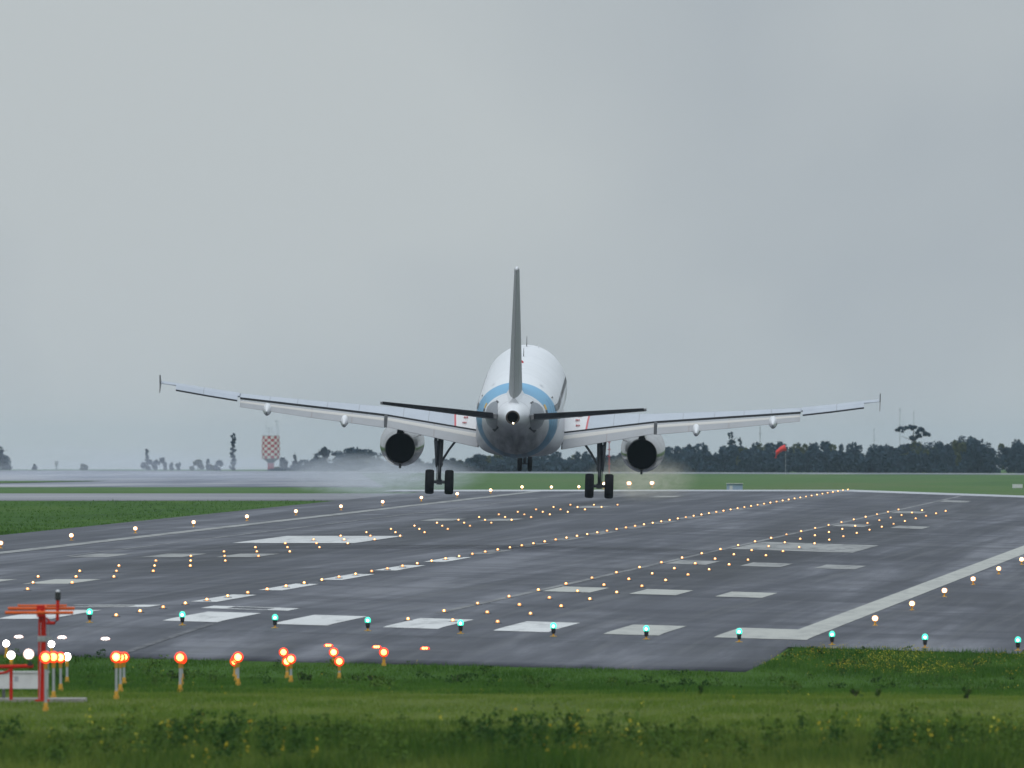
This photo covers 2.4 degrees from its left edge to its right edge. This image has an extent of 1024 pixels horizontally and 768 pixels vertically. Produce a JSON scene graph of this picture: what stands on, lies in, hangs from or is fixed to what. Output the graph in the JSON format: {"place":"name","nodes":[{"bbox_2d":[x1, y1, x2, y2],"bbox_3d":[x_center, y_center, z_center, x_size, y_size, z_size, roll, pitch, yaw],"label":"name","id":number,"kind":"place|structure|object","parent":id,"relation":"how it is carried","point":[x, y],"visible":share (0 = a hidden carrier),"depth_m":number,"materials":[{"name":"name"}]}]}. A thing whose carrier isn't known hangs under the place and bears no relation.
{"place":"outdoors","nodes":[
{"label":"outdoors","id":0,"kind":"place"},
{"bbox_2d":[0,481,77,482],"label":"verge","id":1,"kind":"structure","parent":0,"point":[32,481],"depth_m":2658.57,"materials":[{"name":"green plant"}]},
{"bbox_2d":[0,714,1023,767],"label":"foreground grass","id":2,"kind":"structure","parent":0,"point":[807,750],"depth_m":459.99,"materials":[{"name":"green plant"}]},
{"bbox_2d":[0,469,1023,735],"bbox_3d":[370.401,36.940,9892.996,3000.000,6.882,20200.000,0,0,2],"label":"ground","id":3,"kind":"structure","parent":0,"point":[572,481],"depth_m":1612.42,"materials":[{"name":"green plant"}]},
{"bbox_2d":[0,446,12,469],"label":"tree","id":4,"kind":"object","parent":3,"relation":"on","point":[5,462],"visible":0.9,"depth_m":4599.35,"materials":[{"name":"green plant"}]},
{"bbox_2d":[3,640,9,657],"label":"approach light","id":5,"kind":"object","parent":3,"relation":"on","point":[6,643],"visible":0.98,"depth_m":743.98,"materials":[{"name":"white glass"}]},
{"bbox_2d":[7,651,14,664],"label":"approach light","id":6,"kind":"object","parent":3,"relation":"on","point":[10,654],"visible":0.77,"depth_m":653.83,"materials":[{"name":"white glass"}]},
{"bbox_2d":[0,649,33,699],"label":"lamp stand","id":7,"kind":"object","parent":3,"relation":"on","point":[28,653],"visible":1,"depth_m":577.94,"materials":[{"name":"red paint"}]},
{"bbox_2d":[5,590,74,700],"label":"antenna mast","id":8,"kind":"object","parent":3,"relation":"on","point":[42,637],"visible":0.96,"depth_m":584.91,"materials":[{"name":"red metal"}]},
{"bbox_2d":[0,698,86,701],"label":"concrete slab","id":9,"kind":"structure","parent":3,"relation":"on","point":[55,699],"depth_m":586.68,"materials":[{"name":"grey concrete"}]},
{"bbox_2d":[0,671,49,697],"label":"equipment box","id":10,"kind":"object","parent":9,"relation":"on","point":[25,679],"visible":0.8,"depth_m":588.23,"materials":[{"name":"white paint"}]},
{"bbox_2d":[40,651,51,710],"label":"approach light","id":11,"kind":"object","parent":3,"relation":"on","point":[45,657],"visible":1,"depth_m":563.73,"materials":[{"name":"yellow paint"}]},
{"bbox_2d":[49,641,54,651],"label":"approach light","id":12,"kind":"object","parent":3,"relation":"on","point":[51,643],"visible":0.62,"depth_m":743.91,"materials":[{"name":"white glass"}]},
{"bbox_2d":[50,651,58,697],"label":"approach light","id":13,"kind":"object","parent":3,"relation":"on","point":[55,658],"visible":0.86,"depth_m":593.76,"materials":[{"name":"yellow paint"}]},
{"bbox_2d":[57,652,65,690],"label":"approach light","id":14,"kind":"object","parent":3,"relation":"on","point":[62,658],"visible":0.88,"depth_m":623.79,"materials":[{"name":"yellow paint"}]},
{"bbox_2d":[65,653,70,683],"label":"approach light","id":15,"kind":"object","parent":3,"relation":"on","point":[68,656],"visible":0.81,"depth_m":653.83,"materials":[{"name":"yellow paint"}]},
{"bbox_2d":[80,463,87,469],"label":"bush","id":16,"kind":"object","parent":3,"relation":"on","point":[85,466],"visible":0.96,"depth_m":4599.68,"materials":[{"name":"green plant"}]},
{"bbox_2d":[111,651,121,698],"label":"approach light","id":17,"kind":"object","parent":3,"relation":"on","point":[116,657],"visible":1,"depth_m":593.68,"materials":[{"name":"yellow paint"}]},
{"bbox_2d":[118,652,125,691],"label":"approach light","id":18,"kind":"object","parent":3,"relation":"on","point":[120,688],"visible":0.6,"depth_m":623.74,"materials":[{"name":"yellow paint"}]},
{"bbox_2d":[122,652,128,683],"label":"approach light","id":19,"kind":"object","parent":3,"relation":"on","point":[124,666],"visible":0.56,"depth_m":653.78,"materials":[{"name":"yellow paint"}]},
{"bbox_2d":[141,449,153,469],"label":"tree","id":20,"kind":"object","parent":3,"relation":"on","point":[147,466],"visible":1,"depth_m":4599.83,"materials":[{"name":"green plant"}]},
{"bbox_2d":[152,459,159,469],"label":"bush","id":21,"kind":"object","parent":3,"relation":"on","point":[156,462],"visible":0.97,"depth_m":4599.49,"materials":[{"name":"green plant"}]},
{"bbox_2d":[159,457,166,469],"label":"bush","id":22,"kind":"object","parent":3,"relation":"on","point":[163,462],"visible":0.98,"depth_m":4599.76,"materials":[{"name":"green plant"}]},
{"bbox_2d":[167,670,178,678],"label":"shrub","id":23,"kind":"object","parent":3,"relation":"on","point":[173,674],"visible":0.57,"depth_m":683.49,"materials":[{"name":"green plant"}]},
{"bbox_2d":[175,462,180,469],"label":"bush","id":24,"kind":"object","parent":3,"relation":"on","point":[178,465],"visible":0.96,"depth_m":4599.81,"materials":[{"name":"brown plant"}]},
{"bbox_2d":[175,652,185,691],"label":"approach light","id":25,"kind":"object","parent":3,"relation":"on","point":[180,657],"visible":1,"depth_m":623.66,"materials":[{"name":"glass"}]},
{"bbox_2d":[178,652,185,683],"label":"approach light","id":26,"kind":"object","parent":3,"relation":"on","point":[182,682],"visible":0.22,"depth_m":653.73,"materials":[{"name":"yellow paint"}]},
{"bbox_2d":[0,470,383,486],"bbox_3d":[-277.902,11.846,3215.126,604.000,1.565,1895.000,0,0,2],"label":"apron","id":27,"kind":"object","parent":3,"relation":"on","point":[220,478],"visible":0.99,"depth_m":3014.72,"materials":[{"name":"concrete"}]},
{"bbox_2d":[189,459,204,469],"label":"bush","id":28,"kind":"object","parent":3,"relation":"on","point":[198,462],"visible":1,"depth_m":4599.12,"materials":[{"name":"green plant"}]},
{"bbox_2d":[0,493,406,500],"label":"taxiway","id":29,"kind":"structure","parent":3,"relation":"on","point":[172,496],"depth_m":1718.68,"materials":[{"name":"grey asphalt"}]},
{"bbox_2d":[205,459,210,469],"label":"bush","id":30,"kind":"object","parent":3,"relation":"on","point":[207,466],"visible":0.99,"depth_m":4599.69,"materials":[{"name":"brown plant"}]},
{"bbox_2d":[213,460,223,470],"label":"bush","id":31,"kind":"object","parent":3,"relation":"on","point":[219,463],"visible":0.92,"depth_m":4599.53,"materials":[{"name":"brown plant"}]},
{"bbox_2d":[230,659,234,675],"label":"approach light","id":32,"kind":"object","parent":3,"relation":"on","point":[232,664],"visible":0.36,"depth_m":713.71,"materials":[{"name":"yellow paint"}]},
{"bbox_2d":[229,433,236,470],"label":"tree","id":33,"kind":"object","parent":3,"relation":"on","point":[233,456],"visible":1,"depth_m":4599.88,"materials":[{"name":"green plant"}]},
{"bbox_2d":[231,656,236,680],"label":"approach light","id":34,"kind":"object","parent":3,"relation":"on","point":[234,662],"visible":0.32,"depth_m":683.70,"materials":[{"name":"yellow paint"}]},
{"bbox_2d":[233,652,242,685],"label":"approach light","id":35,"kind":"object","parent":3,"relation":"on","point":[237,657],"visible":1,"depth_m":653.64,"materials":[{"name":"yellow paint"}]},
{"bbox_2d":[262,421,279,468],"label":"water tower","id":36,"kind":"structure","parent":3,"relation":"on","point":[270,450],"depth_m":8497.57,"materials":[{"name":"multicoloured paint"}]},
{"bbox_2d":[279,648,287,663],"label":"approach light","id":37,"kind":"object","parent":3,"relation":"on","point":[283,652],"visible":0.73,"depth_m":743.66,"materials":[{"name":"glass"}]},
{"bbox_2d":[279,457,287,466],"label":"tree","id":38,"kind":"object","parent":3,"relation":"on","point":[283,462],"visible":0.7,"depth_m":4599.83,"materials":[{"name":"green plant"}]},
{"bbox_2d":[282,657,288,677],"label":"approach light","id":39,"kind":"object","parent":3,"relation":"on","point":[285,663],"visible":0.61,"depth_m":713.65,"materials":[{"name":"yellow paint"}]},
{"bbox_2d":[286,654,295,681],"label":"approach light","id":40,"kind":"object","parent":3,"relation":"on","point":[290,659],"visible":1,"depth_m":683.61,"materials":[{"name":"yellow paint"}]},
{"bbox_2d":[292,454,301,465],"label":"tree","id":41,"kind":"object","parent":3,"relation":"on","point":[295,461],"visible":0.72,"depth_m":4599.80,"materials":[{"name":"green plant"}]},
{"bbox_2d":[297,672,305,680],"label":"shrub","id":42,"kind":"object","parent":3,"relation":"on","point":[301,675],"visible":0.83,"depth_m":690.83,"materials":[{"name":"green plant"}]},
{"bbox_2d":[304,673,311,680],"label":"shrub","id":43,"kind":"object","parent":3,"relation":"on","point":[308,677],"visible":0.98,"depth_m":691.98,"materials":[{"name":"green plant"}]},
{"bbox_2d":[300,446,330,465],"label":"tree","id":44,"kind":"object","parent":3,"relation":"on","point":[324,451],"visible":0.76,"depth_m":4599.40,"materials":[{"name":"green plant"}]},
{"bbox_2d":[329,648,337,664],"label":"approach light","id":45,"kind":"object","parent":3,"relation":"on","point":[333,652],"visible":0.83,"depth_m":743.61,"materials":[{"name":"yellow paint"}]},
{"bbox_2d":[334,657,343,677],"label":"approach light","id":46,"kind":"object","parent":3,"relation":"on","point":[339,662],"visible":0.98,"depth_m":713.58,"materials":[{"name":"glass"}]},
{"bbox_2d":[328,447,382,463],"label":"tree","id":47,"kind":"object","parent":3,"relation":"on","point":[352,454],"visible":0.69,"depth_m":4598.17,"materials":[{"name":"green plant"}]},
{"bbox_2d":[364,675,377,680],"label":"shrub","id":48,"kind":"object","parent":3,"relation":"on","point":[371,677],"visible":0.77,"depth_m":707.46,"materials":[{"name":"green plant"}]},
{"bbox_2d":[379,648,387,665],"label":"approach light","id":49,"kind":"object","parent":3,"relation":"on","point":[383,652],"visible":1,"depth_m":743.56,"materials":[{"name":"glass"}]},
{"bbox_2d":[0,626,787,671],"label":"blast pad","id":50,"kind":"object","parent":3,"relation":"on","point":[262,646],"visible":0.91,"depth_m":773.82,"materials":[{"name":"concrete"}]},
{"bbox_2d":[124,623,215,652],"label":"faded guide line","id":51,"kind":"object","parent":50,"relation":"on","point":[165,638],"visible":0.93,"depth_m":780.93,"materials":[{"name":"paint"}]},
{"bbox_2d":[444,674,461,682],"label":"shrub","id":52,"kind":"object","parent":3,"relation":"on","point":[459,675],"visible":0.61,"depth_m":696.87,"materials":[{"name":"green plant"}]},
{"bbox_2d":[0,491,1023,653],"bbox_3d":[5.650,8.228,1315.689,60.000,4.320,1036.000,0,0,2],"label":"runway","id":53,"kind":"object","parent":3,"relation":"on","point":[986,612],"visible":1,"depth_m":1066.83,"materials":[{"name":"grey asphalt"}]},
{"bbox_2d":[86,609,92,622],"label":"threshold light","id":54,"kind":"object","parent":53,"relation":"on","point":[89,613],"visible":1,"depth_m":803.99,"materials":[{"name":"green glass"}]},
{"bbox_2d":[179,611,184,624],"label":"threshold light","id":55,"kind":"object","parent":53,"relation":"on","point":[182,615],"visible":1,"depth_m":803.88,"materials":[{"name":"green glass"}]},
{"bbox_2d":[128,605,298,610],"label":"runway number","id":56,"kind":"object","parent":53,"relation":"on","point":[228,607],"visible":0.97,"depth_m":856.92,"materials":[{"name":"paint"}]},
{"bbox_2d":[0,491,540,553],"bbox_3d":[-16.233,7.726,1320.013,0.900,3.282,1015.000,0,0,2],"label":"edge line","id":57,"kind":"object","parent":53,"relation":"on","point":[55,546],"visible":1,"depth_m":1355.67,"materials":[{"name":"paint"}]},
{"bbox_2d":[272,614,277,627],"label":"threshold light","id":58,"kind":"object","parent":53,"relation":"on","point":[274,617],"visible":1,"depth_m":803.77,"materials":[{"name":"green glass"}]},
{"bbox_2d":[0,610,577,631],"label":"threshold stripes","id":59,"kind":"object","parent":53,"relation":"on","point":[437,623],"visible":0.9,"depth_m":824.79,"materials":[{"name":"paint"}]},
{"bbox_2d":[236,536,397,542],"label":"aiming bar","id":60,"kind":"object","parent":53,"relation":"on","point":[318,539],"visible":0.99,"depth_m":1231.23,"materials":[{"name":"paint"}]},
{"bbox_2d":[191,557,469,601],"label":"centreline dashes","id":61,"kind":"object","parent":53,"relation":"on","point":[235,596],"visible":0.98,"depth_m":975.75,"materials":[{"name":"paint"}]},
{"bbox_2d":[364,617,371,630],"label":"threshold light","id":62,"kind":"object","parent":53,"relation":"on","point":[367,621],"visible":1,"depth_m":803.65,"materials":[{"name":"green glass"}]},
{"bbox_2d":[0,579,775,597],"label":"touchdown bars","id":63,"kind":"object","parent":53,"relation":"on","point":[593,589],"visible":1,"depth_m":965.17,"materials":[{"name":"paint"}]},
{"bbox_2d":[457,620,463,633],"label":"threshold light","id":64,"kind":"object","parent":53,"relation":"on","point":[460,624],"visible":1,"depth_m":803.54,"materials":[{"name":"green glass"}]},
{"bbox_2d":[68,492,962,612],"bbox_3d":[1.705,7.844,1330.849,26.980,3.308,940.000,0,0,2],"label":"faded joint lines","id":65,"kind":"object","parent":53,"relation":"on","point":[466,606],"visible":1,"depth_m":1176.86,"materials":[{"name":"paint"}]},
{"bbox_2d":[159,267,880,498],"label":"passenger jet","id":66,"kind":"object","parent":53,"relation":"on","point":[519,413],"visible":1,"depth_m":1180.86,"materials":[{"name":"paint"}]},
{"bbox_2d":[71,496,969,568],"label":"worn touchdown bars","id":67,"kind":"object","parent":53,"relation":"on","point":[674,562],"visible":1,"depth_m":1120.87,"materials":[{"name":"paint"}]},
{"bbox_2d":[550,623,556,636],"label":"threshold light","id":68,"kind":"object","parent":53,"relation":"on","point":[553,626],"visible":1,"depth_m":803.43,"materials":[{"name":"green"}]},
{"bbox_2d":[643,625,648,638],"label":"threshold light","id":69,"kind":"object","parent":53,"relation":"on","point":[646,629],"visible":1,"depth_m":803.32,"materials":[{"name":"green glass"}]},
{"bbox_2d":[474,491,846,553],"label":"worn centreline dashes","id":70,"kind":"object","parent":53,"relation":"on","point":[572,538],"visible":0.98,"depth_m":1346.33,"materials":[{"name":"paint"}]},
{"bbox_2d":[604,624,797,638],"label":"dull threshold stripes","id":71,"kind":"object","parent":53,"relation":"on","point":[758,633],"visible":0.96,"depth_m":824.81,"materials":[{"name":"paint"}]},
{"bbox_2d":[736,628,741,641],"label":"threshold light","id":72,"kind":"object","parent":53,"relation":"on","point":[739,632],"visible":1,"depth_m":803.20,"materials":[{"name":"green glass"}]},
{"bbox_2d":[732,542,877,552],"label":"aiming bar","id":73,"kind":"object","parent":53,"relation":"on","point":[820,547],"visible":0.98,"depth_m":1230.87,"materials":[{"name":"paint"}]},
{"bbox_2d":[828,631,835,644],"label":"threshold light","id":74,"kind":"object","parent":53,"relation":"on","point":[831,634],"visible":1,"depth_m":803.09,"materials":[{"name":"green glass"}]},
{"bbox_2d":[872,616,877,625],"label":"runway edge light","id":75,"kind":"object","parent":53,"relation":"on","point":[874,618],"visible":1,"depth_m":862.74,"materials":[{"name":"white glass"}]},
{"bbox_2d":[775,546,1023,639],"bbox_3d":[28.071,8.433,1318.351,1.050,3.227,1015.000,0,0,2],"label":"edge line","id":76,"kind":"object","parent":53,"relation":"on","point":[818,628],"visible":1,"depth_m":963.48,"materials":[{"name":"paint"}]},
{"bbox_2d":[909,601,914,609],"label":"runway edge light","id":77,"kind":"object","parent":53,"relation":"on","point":[911,603],"visible":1,"depth_m":922.71,"materials":[{"name":"beige glass"}]},
{"bbox_2d":[921,634,928,647],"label":"threshold light","id":78,"kind":"object","parent":53,"relation":"on","point":[924,637],"visible":1,"depth_m":802.98,"materials":[{"name":"green glass"}]},
{"bbox_2d":[1015,637,1021,650],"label":"threshold light","id":79,"kind":"object","parent":53,"relation":"on","point":[1017,640],"visible":0.97,"depth_m":802.86,"materials":[{"name":"green glass"}]},
{"bbox_2d":[0,646,1023,767],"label":"tall weeds","id":80,"kind":"object","parent":3,"relation":"on","point":[228,731],"visible":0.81,"depth_m":473.61,"materials":[{"name":"green plant"}]},
{"bbox_2d":[49,642,1023,766],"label":"yellow flowers","id":81,"kind":"object","parent":3,"relation":"on","point":[226,743],"visible":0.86,"depth_m":536.41,"materials":[{"name":"yellow plant"}]},
{"bbox_2d":[608,442,610,473],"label":"lattice mast","id":82,"kind":"object","parent":3,"relation":"on","point":[609,449],"visible":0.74,"depth_m":3599.92,"materials":[{"name":"grey metal"}]},
{"bbox_2d":[267,436,1023,472],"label":"distant woods","id":83,"kind":"object","parent":3,"relation":"on","point":[977,457],"visible":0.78,"depth_m":4400.28,"materials":[{"name":"green plant"}]},
{"bbox_2d":[698,685,703,693],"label":"shrub","id":84,"kind":"object","parent":3,"relation":"on","point":[701,687],"visible":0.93,"depth_m":621.27,"materials":[{"name":"green plant"}]},
{"bbox_2d":[726,483,742,489],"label":"equipment cabin","id":85,"kind":"object","parent":3,"relation":"on","point":[734,486],"visible":0.76,"depth_m":1998.78,"materials":[{"name":"grey metal"}]},
{"bbox_2d":[727,432,741,448],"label":"tree","id":86,"kind":"object","parent":3,"relation":"on","point":[731,442],"visible":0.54,"depth_m":4499.81,"materials":[{"name":"green plant"}]},
{"bbox_2d":[774,445,786,474],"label":"windsock","id":87,"kind":"object","parent":3,"relation":"on","point":[780,449],"visible":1,"depth_m":3299.72,"materials":[{"name":"red fabric"}]},
{"bbox_2d":[850,689,863,695],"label":"shrub","id":88,"kind":"object","parent":3,"relation":"on","point":[854,692],"visible":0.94,"depth_m":612.35,"materials":[{"name":"green plant"}]},
{"bbox_2d":[875,689,880,696],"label":"shrub","id":89,"kind":"object","parent":3,"relation":"on","point":[877,693],"visible":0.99,"depth_m":609.45,"materials":[{"name":"green plant"}]},
{"bbox_2d":[895,424,930,453],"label":"tree","id":90,"kind":"object","parent":3,"relation":"on","point":[912,438],"visible":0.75,"depth_m":4499.70,"materials":[{"name":"green plant"}]},
{"bbox_2d":[962,686,971,698],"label":"shrub","id":91,"kind":"object","parent":3,"relation":"on","point":[968,692],"visible":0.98,"depth_m":600.30,"materials":[{"name":"green plant"}]},
{"bbox_2d":[1012,484,1022,488],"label":"marker board","id":92,"kind":"object","parent":3,"relation":"on","point":[1017,486],"visible":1,"depth_m":1999.91,"materials":[{"name":"white paint"}]},
{"bbox_2d":[0,684,1023,741],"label":"olive grass","id":93,"kind":"structure","parent":0,"point":[176,698],"depth_m":572.71,"materials":[{"name":"green plant"}]},
{"bbox_2d":[0,0,1023,469],"label":"sky","id":94,"kind":"structure","parent":0,"point":[698,205],"materials":[{"name":"grey"}]},
{"bbox_2d":[360,471,1023,474],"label":"perimeter road","id":95,"kind":"structure","parent":0,"point":[697,473],"depth_m":4038.75,"materials":[{"name":"grey asphalt"}]},
{"bbox_2d":[388,490,1023,496],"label":"runway end strip","id":96,"kind":"object","parent":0,"point":[763,490],"visible":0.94,"depth_m":1816.02,"materials":[{"name":"paint"}]}
]}

